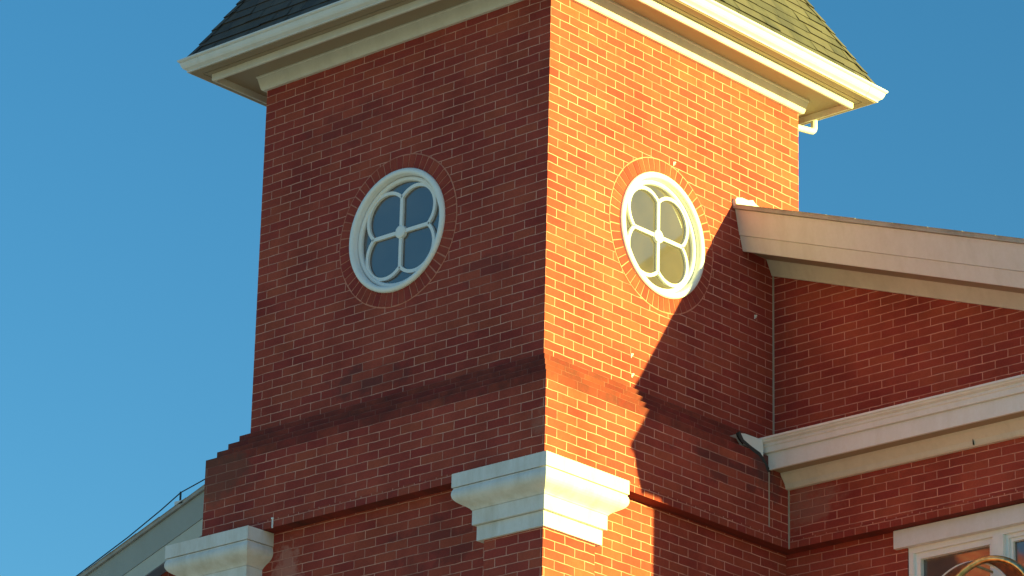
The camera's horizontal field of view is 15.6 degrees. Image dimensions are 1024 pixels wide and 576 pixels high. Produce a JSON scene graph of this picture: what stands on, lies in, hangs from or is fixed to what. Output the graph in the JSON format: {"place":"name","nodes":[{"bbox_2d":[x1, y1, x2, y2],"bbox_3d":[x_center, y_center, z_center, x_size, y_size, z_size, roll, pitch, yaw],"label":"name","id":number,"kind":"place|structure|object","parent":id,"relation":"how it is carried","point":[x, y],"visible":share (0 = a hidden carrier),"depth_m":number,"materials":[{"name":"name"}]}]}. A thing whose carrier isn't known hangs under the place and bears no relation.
{"place":"outdoors","nodes":[
{"label":"outdoors","id":0,"kind":"place"},
{"bbox_2d":[0,0,1023,575],"label":"sky","id":1,"kind":"structure","parent":0,"point":[131,180],"materials":[{"name":"blue"}]},
{"label":"ground","id":2,"kind":"structure","parent":0,"visible":0},
{"bbox_2d":[164,0,887,575],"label":"brick tower","id":3,"kind":"structure","parent":2,"relation":"on","point":[514,312],"depth_m":27.59,"materials":[{"name":"brick"}]},
{"bbox_2d":[349,168,444,292],"bbox_3d":[-0.824,-0.416,27.823,0.968,0.968,0.132,-16,-27,39],"label":"round window","id":4,"kind":"structure","parent":3,"relation":"in","point":[397,229],"depth_m":27.86,"materials":[{"name":"white paint"}]},
{"bbox_2d":[620,172,704,298],"bbox_3d":[1.083,-0.380,27.782,0.132,0.968,0.968,-16,-27,39],"label":"round window","id":5,"kind":"structure","parent":3,"relation":"in","point":[662,233],"depth_m":27.82,"materials":[{"name":"white paint"}]},
{"bbox_2d":[78,197,1023,575],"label":"brick church wing","id":6,"kind":"structure","parent":2,"relation":"on","point":[892,445],"depth_m":27.43,"materials":[{"name":"red brick"}]},
{"bbox_2d":[76,479,204,575],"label":"roof cable","id":7,"kind":"object","parent":6,"relation":"on","point":[180,496],"visible":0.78,"depth_m":32.44,"materials":[{"name":"black dark metal"}]},
{"bbox_2d":[893,503,1023,575],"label":"window","id":8,"kind":"structure","parent":6,"relation":"in","point":[934,548],"depth_m":26.80,"materials":[{"name":"white paint"}]},
{"bbox_2d":[942,555,1023,575],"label":"metal hood","id":9,"kind":"object","parent":6,"relation":"attached to","point":[1004,566],"visible":1,"depth_m":26.18,"materials":[{"name":"gold metal"}]}
]}

